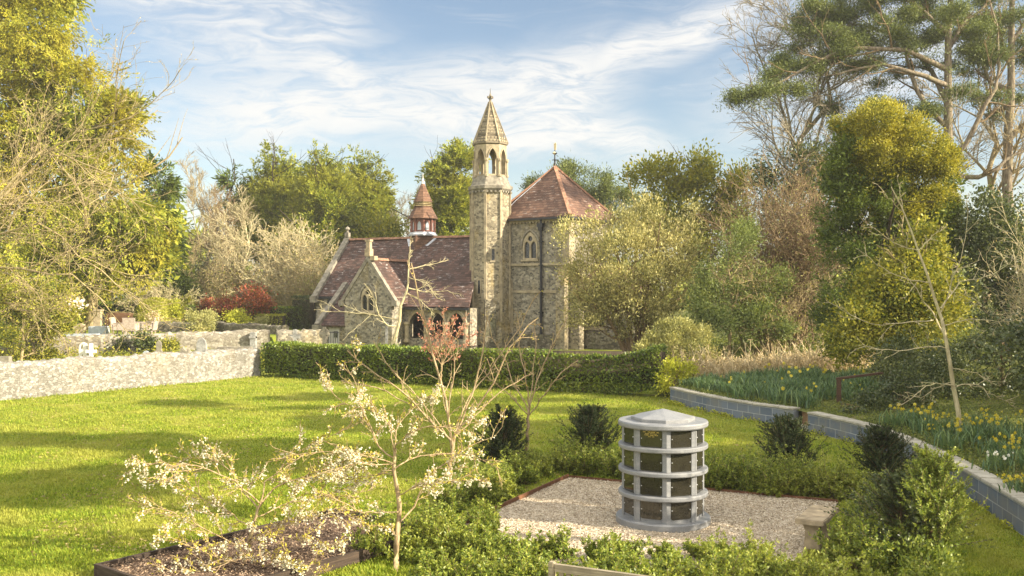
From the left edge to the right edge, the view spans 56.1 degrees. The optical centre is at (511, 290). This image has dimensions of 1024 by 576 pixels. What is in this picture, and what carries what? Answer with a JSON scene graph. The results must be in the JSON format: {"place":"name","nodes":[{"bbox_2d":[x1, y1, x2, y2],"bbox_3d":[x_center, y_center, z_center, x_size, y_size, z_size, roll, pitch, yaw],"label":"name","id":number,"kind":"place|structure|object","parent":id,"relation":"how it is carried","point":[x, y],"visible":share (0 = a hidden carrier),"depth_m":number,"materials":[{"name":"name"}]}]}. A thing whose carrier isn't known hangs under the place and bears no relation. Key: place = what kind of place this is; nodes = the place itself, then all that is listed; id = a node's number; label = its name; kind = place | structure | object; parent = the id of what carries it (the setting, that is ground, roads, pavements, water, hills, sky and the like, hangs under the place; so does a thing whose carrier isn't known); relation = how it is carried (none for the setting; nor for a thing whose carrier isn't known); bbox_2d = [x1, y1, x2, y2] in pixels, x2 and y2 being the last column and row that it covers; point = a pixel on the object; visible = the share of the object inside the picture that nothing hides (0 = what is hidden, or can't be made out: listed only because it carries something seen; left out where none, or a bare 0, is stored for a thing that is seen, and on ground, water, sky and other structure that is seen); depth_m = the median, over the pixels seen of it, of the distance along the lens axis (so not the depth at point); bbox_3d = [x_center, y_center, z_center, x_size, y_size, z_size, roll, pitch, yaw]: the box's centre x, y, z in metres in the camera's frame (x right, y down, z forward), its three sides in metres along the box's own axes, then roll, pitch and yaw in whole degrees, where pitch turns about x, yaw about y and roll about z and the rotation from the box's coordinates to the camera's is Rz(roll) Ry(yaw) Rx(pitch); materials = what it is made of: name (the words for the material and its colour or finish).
{"place":"outdoors","nodes":[
{"label":"outdoors","id":0,"kind":"place"},
{"bbox_2d":[0,299,306,341],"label":"churchyard terrace","id":1,"kind":"structure","parent":0,"point":[273,337],"depth_m":56.22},
{"bbox_2d":[0,0,194,329],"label":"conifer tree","id":2,"kind":"object","parent":1,"relation":"on","point":[51,39],"visible":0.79,"depth_m":57.94,"materials":[{"name":"plant"}]},
{"bbox_2d":[0,331,264,367],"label":"ground cover","id":3,"kind":"object","parent":1,"relation":"on","point":[63,354],"visible":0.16,"depth_m":46.12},
{"bbox_2d":[133,297,177,321],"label":"topiary dome","id":4,"kind":"structure","parent":1,"relation":"on","point":[164,312],"depth_m":59.15,"materials":[{"name":"beige plant"}]},
{"bbox_2d":[103,276,212,312],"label":"bare shrub","id":5,"kind":"object","parent":1,"relation":"on","point":[166,292],"visible":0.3,"depth_m":65.62,"materials":[{"name":"beige plant"}]},
{"bbox_2d":[113,150,203,301],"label":"conifer tree","id":6,"kind":"object","parent":1,"relation":"on","point":[170,184],"visible":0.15,"depth_m":70.41,"materials":[{"name":"green plant"}]},
{"bbox_2d":[167,295,189,321],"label":"shrub","id":7,"kind":"object","parent":1,"relation":"on","point":[177,308],"visible":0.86,"depth_m":59.73,"materials":[{"name":"yellow plant"}]},
{"bbox_2d":[180,303,218,331],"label":"shrub","id":8,"kind":"object","parent":1,"relation":"on","point":[206,322],"visible":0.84,"depth_m":55.97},
{"bbox_2d":[129,321,288,333],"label":"stone wall","id":9,"kind":"structure","parent":1,"relation":"on","point":[225,326],"depth_m":56.59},
{"bbox_2d":[183,185,234,287],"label":"bare tree","id":10,"kind":"object","parent":1,"relation":"on","point":[196,245],"visible":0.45,"depth_m":75.99,"materials":[{"name":"beige plant"}]},
{"bbox_2d":[175,149,243,278],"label":"bare tree","id":11,"kind":"object","parent":1,"relation":"on","point":[206,204],"visible":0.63,"depth_m":79.98,"materials":[{"name":"brown plant"}]},
{"bbox_2d":[183,250,260,305],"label":"bare shrub","id":12,"kind":"object","parent":1,"relation":"on","point":[205,286],"visible":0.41,"depth_m":73.14,"materials":[{"name":"beige plant"}]},
{"bbox_2d":[183,138,261,279],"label":"conifer tree","id":13,"kind":"object","parent":1,"relation":"on","point":[223,179],"visible":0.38,"depth_m":83.22,"materials":[{"name":"green plant"}]},
{"bbox_2d":[193,183,255,297],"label":"bare tree","id":14,"kind":"object","parent":1,"relation":"on","point":[222,208],"visible":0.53,"depth_m":77.07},
{"bbox_2d":[218,307,254,323],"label":"shrub","id":15,"kind":"object","parent":1,"relation":"on","point":[237,317],"visible":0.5,"depth_m":58.39,"materials":[{"name":"yellow plant"}]},
{"bbox_2d":[183,304,302,328],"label":"hedge","id":16,"kind":"object","parent":1,"relation":"on","point":[283,309],"visible":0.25,"depth_m":61.19,"materials":[{"name":"green plant"}]},
{"bbox_2d":[211,276,277,322],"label":"red shrub","id":17,"kind":"object","parent":1,"relation":"on","point":[261,302],"visible":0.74,"depth_m":60.55,"materials":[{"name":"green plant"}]},
{"bbox_2d":[194,186,307,289],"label":"bare tree","id":18,"kind":"object","parent":1,"relation":"on","point":[230,230],"visible":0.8,"depth_m":70.78,"materials":[{"name":"beige plant"}]},
{"bbox_2d":[204,249,305,305],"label":"bare shrub","id":19,"kind":"object","parent":1,"relation":"on","point":[235,281],"visible":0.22,"depth_m":68.90,"materials":[{"name":"beige plant"}]},
{"bbox_2d":[222,131,309,304],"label":"conifer tree","id":20,"kind":"object","parent":1,"relation":"on","point":[270,193],"visible":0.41,"depth_m":82.53,"materials":[{"name":"green plant"}]},
{"bbox_2d":[205,213,338,308],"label":"bare shrub","id":21,"kind":"object","parent":1,"relation":"on","point":[285,299],"visible":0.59,"depth_m":67.09,"materials":[{"name":"beige plant"}]},
{"bbox_2d":[267,245,332,299],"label":"bare shrub","id":22,"kind":"object","parent":1,"relation":"on","point":[309,285],"visible":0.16,"depth_m":63.91,"materials":[{"name":"beige plant"}]},
{"bbox_2d":[289,294,315,328],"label":"hedge","id":23,"kind":"object","parent":1,"relation":"on","point":[308,312],"visible":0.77,"depth_m":60.82,"materials":[{"name":"green plant"}]},
{"bbox_2d":[259,138,384,274],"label":"conifer tree","id":24,"kind":"object","parent":1,"relation":"on","point":[322,197],"visible":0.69,"depth_m":77.97,"materials":[{"name":"green plant"}]},
{"bbox_2d":[0,347,1023,575],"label":"lawn","id":25,"kind":"structure","parent":0,"point":[641,395],"depth_m":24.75,"materials":[{"name":"plant"}]},
{"bbox_2d":[8,339,59,361],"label":"ivy","id":26,"kind":"object","parent":25,"relation":"on","point":[52,352],"visible":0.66,"depth_m":45.32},
{"bbox_2d":[0,253,92,360],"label":"shrub","id":27,"kind":"object","parent":25,"relation":"on","point":[18,331],"visible":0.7,"depth_m":45.19,"materials":[{"name":"green plant"}]},
{"bbox_2d":[0,10,209,355],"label":"bare tree","id":28,"kind":"object","parent":25,"relation":"on","point":[10,185],"visible":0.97,"depth_m":42.85,"materials":[{"name":"beige plant"}]},
{"bbox_2d":[0,348,260,399],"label":"stone wall","id":29,"kind":"structure","parent":25,"relation":"on","point":[53,376],"depth_m":34.99,"materials":[{"name":"stone"}]},
{"bbox_2d":[0,329,269,355],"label":"stone wall","id":30,"kind":"structure","parent":25,"relation":"on","point":[213,339],"depth_m":48.80,"materials":[{"name":"stone"}]},
{"bbox_2d":[127,326,157,353],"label":"ivy","id":31,"kind":"object","parent":30,"relation":"attached to","point":[145,343],"visible":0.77,"depth_m":47.62,"materials":[{"name":"green plant"}]},
{"bbox_2d":[94,508,409,575],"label":"raised bed","id":32,"kind":"object","parent":25,"relation":"on","point":[133,565],"visible":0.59,"depth_m":12.64,"materials":[{"name":"brown soil"}]},
{"bbox_2d":[115,407,383,575],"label":"cherry tree","id":33,"kind":"object","parent":32,"relation":"on","point":[286,564],"visible":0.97,"depth_m":12.05,"materials":[{"name":"beige plant"}]},
{"bbox_2d":[276,328,327,346],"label":"stone wall","id":34,"kind":"structure","parent":25,"relation":"on","point":[309,335],"depth_m":50.35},
{"bbox_2d":[334,144,405,236],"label":"conifer tree","id":35,"kind":"object","parent":25,"relation":"on","point":[376,194],"visible":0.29,"depth_m":82.33,"materials":[{"name":"green plant"}]},
{"bbox_2d":[338,207,409,243],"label":"broadleaf tree","id":36,"kind":"object","parent":25,"relation":"on","point":[391,227],"visible":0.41,"depth_m":77.05,"materials":[{"name":"green plant"}]},
{"bbox_2d":[256,336,507,572],"bbox_3d":[-1.644,2.116,12.537,3.191,3.104,1.524,0,0,0],"label":"cherry tree","id":37,"kind":"object","parent":25,"relation":"on","point":[355,454],"visible":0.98,"depth_m":12.38,"materials":[{"name":"beige plant"}]},
{"bbox_2d":[315,235,463,344],"bbox_3d":[-5.812,0.422,45.049,7.025,6.014,2.030,0,0,8],"label":"bare tree","id":38,"kind":"object","parent":25,"relation":"on","point":[397,326],"visible":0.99,"depth_m":44.97,"materials":[{"name":"beige plant"}]},
{"bbox_2d":[342,494,506,560],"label":"hedge","id":39,"kind":"object","parent":25,"relation":"on","point":[485,514],"visible":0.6,"depth_m":13.23,"materials":[{"name":"plant"}]},
{"bbox_2d":[389,135,491,236],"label":"conifer tree","id":40,"kind":"object","parent":25,"relation":"on","point":[450,199],"visible":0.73,"depth_m":74.44,"materials":[{"name":"green plant"}]},
{"bbox_2d":[338,261,542,492],"bbox_3d":[-1.233,1.563,16.856,3.591,4.224,1.451,0,0,0],"label":"sapling","id":41,"kind":"object","parent":25,"relation":"on","point":[446,405],"visible":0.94,"depth_m":16.97,"materials":[{"name":"plant"}]},
{"bbox_2d":[417,307,480,382],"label":"red tree","id":42,"kind":"object","parent":25,"relation":"on","point":[449,341],"visible":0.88,"depth_m":35.45,"materials":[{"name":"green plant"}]},
{"bbox_2d":[27,378,897,575],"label":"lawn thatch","id":43,"kind":"object","parent":25,"relation":"on","point":[95,546],"visible":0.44,"depth_m":17.55,"materials":[{"name":"green plant"}]},
{"bbox_2d":[258,340,669,394],"bbox_3d":[-2.611,2.748,36.673,18.184,1.992,1.479,0,0,28],"label":"hedge","id":44,"kind":"object","parent":25,"relation":"on","point":[600,369],"visible":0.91,"depth_m":35.69,"materials":[{"name":"green plant"}]},
{"bbox_2d":[310,89,646,349],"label":"church","id":45,"kind":"structure","parent":25,"relation":"on","point":[499,258],"depth_m":53.54,"materials":[{"name":"stone"}]},
{"bbox_2d":[358,282,376,313],"bbox_3d":[-7.995,0.410,53.302,1.200,1.740,0.250,0,0,25],"label":"window","id":46,"kind":"structure","parent":45,"relation":"in","point":[365,300],"depth_m":53.31,"materials":[{"name":"stone"}]},
{"bbox_2d":[520,229,539,260],"bbox_3d":[1.026,-2.540,53.327,1.290,1.820,0.250,0,0,35],"label":"window","id":47,"kind":"structure","parent":45,"relation":"in","point":[530,246],"depth_m":53.32,"materials":[{"name":"stone"}]},
{"bbox_2d":[432,441,554,512],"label":"hedge","id":48,"kind":"object","parent":25,"relation":"on","point":[522,469],"visible":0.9,"depth_m":16.63,"materials":[{"name":"plant"}]},
{"bbox_2d":[463,403,533,466],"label":"yew sapling","id":49,"kind":"object","parent":25,"relation":"on","point":[510,429],"visible":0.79,"depth_m":18.46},
{"bbox_2d":[0,204,1022,311],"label":"wood","id":50,"kind":"object","parent":25,"relation":"on","point":[204,255],"visible":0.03,"depth_m":113.92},
{"bbox_2d":[0,236,1023,329],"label":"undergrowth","id":51,"kind":"object","parent":25,"relation":"on","point":[963,273],"visible":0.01,"depth_m":67.57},
{"bbox_2d":[85,301,184,312],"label":"hedge","id":52,"kind":"object","parent":51,"relation":"on","point":[114,307],"visible":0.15,"depth_m":65.99,"materials":[{"name":"green plant"}]},
{"bbox_2d":[463,474,568,524],"bbox_3d":[-0.147,3.567,15.906,0.035,0.105,5.630,0,0,26],"label":"edging board","id":53,"kind":"object","parent":25,"relation":"on","point":[523,495],"visible":0.43,"depth_m":16.83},
{"bbox_2d":[476,313,580,454],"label":"sapling","id":54,"kind":"object","parent":25,"relation":"on","point":[528,412],"visible":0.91,"depth_m":18.99,"materials":[{"name":"plant"}]},
{"bbox_2d":[515,148,653,254],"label":"pine tree","id":55,"kind":"object","parent":25,"relation":"on","point":[605,195],"visible":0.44,"depth_m":81.27,"materials":[{"name":"green plant"}]},
{"bbox_2d":[548,402,621,451],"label":"yew sapling","id":56,"kind":"object","parent":25,"relation":"on","point":[585,422],"visible":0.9,"depth_m":19.24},
{"bbox_2d":[404,509,779,566],"bbox_3d":[0.957,3.271,12.703,5.126,0.736,1.395,0,0,8],"label":"hedge","id":57,"kind":"object","parent":25,"relation":"on","point":[452,542],"visible":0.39,"depth_m":12.63,"materials":[{"name":"plant"}]},
{"bbox_2d":[548,561,647,575],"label":"wooden bench","id":58,"kind":"object","parent":25,"relation":"on","point":[554,567],"visible":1,"depth_m":9.44,"materials":[{"name":"brown wood"}]},
{"bbox_2d":[548,433,704,478],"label":"hedge","id":59,"kind":"object","parent":25,"relation":"on","point":[579,460],"visible":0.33,"depth_m":18.57,"materials":[{"name":"plant"}]},
{"bbox_2d":[546,177,712,350],"bbox_3d":[5.337,-0.950,43.879,7.895,9.123,7.073,0,0,0],"label":"willow tree","id":60,"kind":"object","parent":25,"relation":"on","point":[609,299],"visible":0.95,"depth_m":43.09,"materials":[{"name":"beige plant"}]},
{"bbox_2d":[466,477,837,569],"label":"gravel","id":61,"kind":"structure","parent":25,"relation":"on","point":[655,534],"depth_m":15.14,"materials":[{"name":"gravel"}]},
{"bbox_2d":[616,409,710,532],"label":"columbarium","id":62,"kind":"structure","parent":61,"relation":"on","point":[662,467],"depth_m":14.43,"materials":[{"name":"grey stone"}]},
{"bbox_2d":[795,505,838,550],"bbox_3d":[4.329,3.388,13.598,0.400,0.485,1.045,0,0,30],"label":"stone bench","id":63,"kind":"object","parent":61,"relation":"on","point":[811,519],"visible":0.77,"depth_m":13.30,"materials":[{"name":"beige stone"}]},
{"bbox_2d":[407,533,958,575],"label":"hedge","id":64,"kind":"object","parent":25,"relation":"on","point":[527,564],"visible":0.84,"depth_m":11.31,"materials":[{"name":"plant"}]},
{"bbox_2d":[570,475,838,503],"bbox_3d":[3.320,3.580,17.336,4.918,0.080,0.035,0,0,26],"label":"edging board","id":65,"kind":"object","parent":25,"relation":"on","point":[727,490],"visible":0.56,"depth_m":16.95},
{"bbox_2d":[669,387,799,422],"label":"retaining wall","id":66,"kind":"structure","parent":25,"relation":"on","point":[747,409],"depth_m":27.30,"materials":[{"name":"grey concrete"}]},
{"bbox_2d":[676,383,1023,490],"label":"coping","id":67,"kind":"object","parent":66,"relation":"on","point":[757,400],"visible":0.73,"depth_m":22.64,"materials":[{"name":"grey stone"}]},
{"bbox_2d":[666,332,875,383],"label":"dry stalks","id":68,"kind":"object","parent":25,"relation":"on","point":[724,365],"visible":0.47,"depth_m":32.95,"materials":[{"name":"plant"}]},
{"bbox_2d":[675,121,869,348],"bbox_3d":[13.626,-2.325,44.597,11.848,10.817,10.059,0,0,26],"label":"bare shrub","id":69,"kind":"object","parent":25,"relation":"on","point":[788,240],"visible":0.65,"depth_m":43.92,"materials":[{"name":"plant"}]},
{"bbox_2d":[704,436,873,499],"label":"hedge","id":70,"kind":"object","parent":25,"relation":"on","point":[768,477],"visible":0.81,"depth_m":16.83,"materials":[{"name":"plant"}]},
{"bbox_2d":[753,412,830,465],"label":"yew sapling","id":71,"kind":"object","parent":25,"relation":"on","point":[788,432],"visible":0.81,"depth_m":18.48,"materials":[{"name":"plant"}]},
{"bbox_2d":[665,399,1023,543],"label":"weeds","id":72,"kind":"object","parent":25,"relation":"on","point":[716,412],"visible":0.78,"depth_m":24.12,"materials":[{"name":"green plant"}]},
{"bbox_2d":[808,468,915,572],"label":"hedge","id":73,"kind":"object","parent":25,"relation":"on","point":[845,537],"visible":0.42,"depth_m":12.36,"materials":[{"name":"plant"}]},
{"bbox_2d":[836,422,928,477],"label":"yew sapling","id":74,"kind":"object","parent":25,"relation":"on","point":[879,441],"visible":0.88,"depth_m":17.27,"materials":[{"name":"plant"}]},
{"bbox_2d":[821,463,997,566],"bbox_3d":[5.164,2.980,12.725,2.083,1.344,2.044,0,0,0],"label":"yew sapling","id":75,"kind":"object","parent":25,"relation":"on","point":[888,490],"visible":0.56,"depth_m":12.62,"materials":[{"name":"green plant"}]},
{"bbox_2d":[858,525,967,575],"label":"laurel","id":76,"kind":"object","parent":25,"relation":"on","point":[939,555],"visible":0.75,"depth_m":11.85,"materials":[{"name":"plant"}]},
{"bbox_2d":[807,411,1023,535],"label":"retaining wall","id":77,"kind":"structure","parent":25,"relation":"on","point":[1006,505],"depth_m":16.37,"materials":[{"name":"grey concrete"}]},
{"bbox_2d":[855,443,988,559],"bbox_3d":[5.341,2.811,12.564,1.395,1.680,1.590,0,0,44],"label":"laurel","id":78,"kind":"object","parent":25,"relation":"on","point":[934,469],"visible":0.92,"depth_m":12.31,"materials":[{"name":"plant"}]},
{"bbox_2d":[0,0,1023,298],"label":"sky","id":79,"kind":"structure","parent":0,"point":[609,82],"materials":[{"name":"blue"}]},
{"bbox_2d":[652,283,1023,482],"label":"bank","id":80,"kind":"structure","parent":0,"point":[950,404],"depth_m":24.46,"materials":[{"name":"plant"}]},
{"bbox_2d":[631,310,721,363],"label":"shrub","id":81,"kind":"object","parent":80,"relation":"on","point":[670,335],"visible":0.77,"depth_m":35.65,"materials":[{"name":"green plant"}]},
{"bbox_2d":[651,353,703,399],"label":"shrub","id":82,"kind":"object","parent":80,"relation":"on","point":[675,368],"visible":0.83,"depth_m":31.57,"materials":[{"name":"green plant"}]},
{"bbox_2d":[615,137,762,319],"bbox_3d":[12.766,-3.573,63.106,11.980,12.963,8.391,0,0,0],"label":"broadleaf tree","id":83,"kind":"object","parent":80,"relation":"on","point":[698,176],"visible":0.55,"depth_m":62.09,"materials":[{"name":"green plant"}]},
{"bbox_2d":[675,204,807,358],"bbox_3d":[9.446,-0.337,41.106,5.998,7.219,4.546,0,0,-22],"label":"shrub","id":84,"kind":"object","parent":80,"relation":"on","point":[745,232],"visible":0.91,"depth_m":40.93,"materials":[{"name":"green plant"}]},
{"bbox_2d":[689,250,838,357],"bbox_3d":[11.111,0.846,42.191,5.930,5.165,5.636,0,0,-39],"label":"bare shrub","id":85,"kind":"object","parent":80,"relation":"on","point":[788,313],"visible":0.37,"depth_m":41.79,"materials":[{"name":"beige plant"}]},
{"bbox_2d":[764,385,791,404],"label":"daffodils","id":86,"kind":"object","parent":80,"relation":"on","point":[779,397],"visible":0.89,"depth_m":26.22,"materials":[{"name":"green plant"}]},
{"bbox_2d":[734,125,835,284],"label":"bare tree","id":87,"kind":"object","parent":80,"relation":"on","point":[767,180],"visible":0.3,"depth_m":51.74,"materials":[{"name":"plant"}]},
{"bbox_2d":[792,386,823,408],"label":"daffodils","id":88,"kind":"object","parent":80,"relation":"on","point":[805,401],"visible":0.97,"depth_m":25.55,"materials":[{"name":"green plant"}]},
{"bbox_2d":[659,309,996,361],"bbox_3d":[15.507,2.116,43.499,17.237,2.612,17.231,0,0,0],"label":"ground cover","id":89,"kind":"object","parent":80,"relation":"on","point":[721,344],"visible":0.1,"depth_m":43.23,"materials":[{"name":"beige plant"}]},
{"bbox_2d":[667,357,1023,485],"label":"ground cover","id":90,"kind":"object","parent":80,"relation":"on","point":[978,456],"visible":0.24,"depth_m":23.47,"materials":[{"name":"green plant"}]},
{"bbox_2d":[709,0,1019,325],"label":"bare tree","id":91,"kind":"object","parent":80,"relation":"on","point":[786,123],"visible":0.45,"depth_m":55.72,"materials":[{"name":"grey plant"}]},
{"bbox_2d":[711,0,1023,288],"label":"pine tree","id":92,"kind":"object","parent":80,"relation":"on","point":[845,44],"visible":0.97,"depth_m":52.34,"materials":[{"name":"green plant"}]},
{"bbox_2d":[798,91,976,360],"bbox_3d":[14.029,-2.100,36.009,5.944,10.567,5.784,0,0,41],"label":"golden yew","id":93,"kind":"object","parent":80,"relation":"on","point":[864,147],"visible":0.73,"depth_m":35.04,"materials":[{"name":"green plant"}]},
{"bbox_2d":[800,209,980,371],"bbox_3d":[12.066,0.019,30.065,5.917,5.251,4.532,0,0,-38],"label":"ivy shrub","id":94,"kind":"object","parent":80,"relation":"on","point":[879,302],"visible":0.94,"depth_m":29.65,"materials":[{"name":"green plant"}]},
{"bbox_2d":[833,329,985,414],"bbox_3d":[10.507,2.372,25.191,3.187,2.695,5.068,0,0,32],"label":"shrub","id":95,"kind":"object","parent":80,"relation":"on","point":[903,375],"visible":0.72,"depth_m":25.12,"materials":[{"name":"green plant"}]},
{"bbox_2d":[824,175,1018,428],"bbox_3d":[8.789,0.315,20.418,4.472,5.616,1.490,0,0,0],"label":"sapling","id":96,"kind":"object","parent":80,"relation":"on","point":[952,382],"visible":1,"depth_m":20.36,"materials":[{"name":"beige plant"}]},
{"bbox_2d":[927,423,978,452],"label":"daffodils","id":97,"kind":"object","parent":80,"relation":"on","point":[950,441],"visible":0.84,"depth_m":18.73,"materials":[{"name":"green plant"}]},
{"bbox_2d":[902,0,1023,302],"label":"bare tree","id":98,"kind":"object","parent":80,"relation":"on","point":[997,147],"visible":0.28,"depth_m":57.05,"materials":[{"name":"beige plant"}]},
{"bbox_2d":[927,305,1023,399],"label":"shrub","id":99,"kind":"object","parent":80,"relation":"on","point":[984,357],"visible":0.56,"depth_m":25.76,"materials":[{"name":"green plant"}]},
{"bbox_2d":[954,417,999,446],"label":"daffodils","id":100,"kind":"object","parent":80,"relation":"on","point":[974,433],"visible":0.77,"depth_m":19.11,"materials":[{"name":"green plant"}]},
{"bbox_2d":[942,182,1023,343],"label":"bare shrub","id":101,"kind":"object","parent":80,"relation":"on","point":[1020,289],"visible":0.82,"depth_m":26.96,"materials":[{"name":"green plant"}]},
{"bbox_2d":[943,178,1023,335],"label":"holly tree","id":102,"kind":"object","parent":80,"relation":"on","point":[983,234],"visible":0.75,"depth_m":34.14,"materials":[{"name":"green plant"}]},
{"bbox_2d":[952,0,1023,286],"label":"pine tree","id":103,"kind":"object","parent":80,"relation":"on","point":[1010,23],"visible":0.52,"depth_m":54.91,"materials":[{"name":"green plant"}]},
{"bbox_2d":[971,450,1021,473],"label":"white flowers","id":104,"kind":"object","parent":80,"relation":"on","point":[994,462],"visible":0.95,"depth_m":16.55,"materials":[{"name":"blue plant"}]},
{"bbox_2d":[977,303,1023,394],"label":"shade shrub","id":105,"kind":"object","parent":80,"relation":"on","point":[1017,340],"visible":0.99,"depth_m":24.08,"materials":[{"name":"green plant"}]},
{"bbox_2d":[996,472,1023,492],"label":"yellow flowers","id":106,"kind":"object","parent":80,"relation":"on","point":[1017,486],"visible":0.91,"depth_m":14.94,"materials":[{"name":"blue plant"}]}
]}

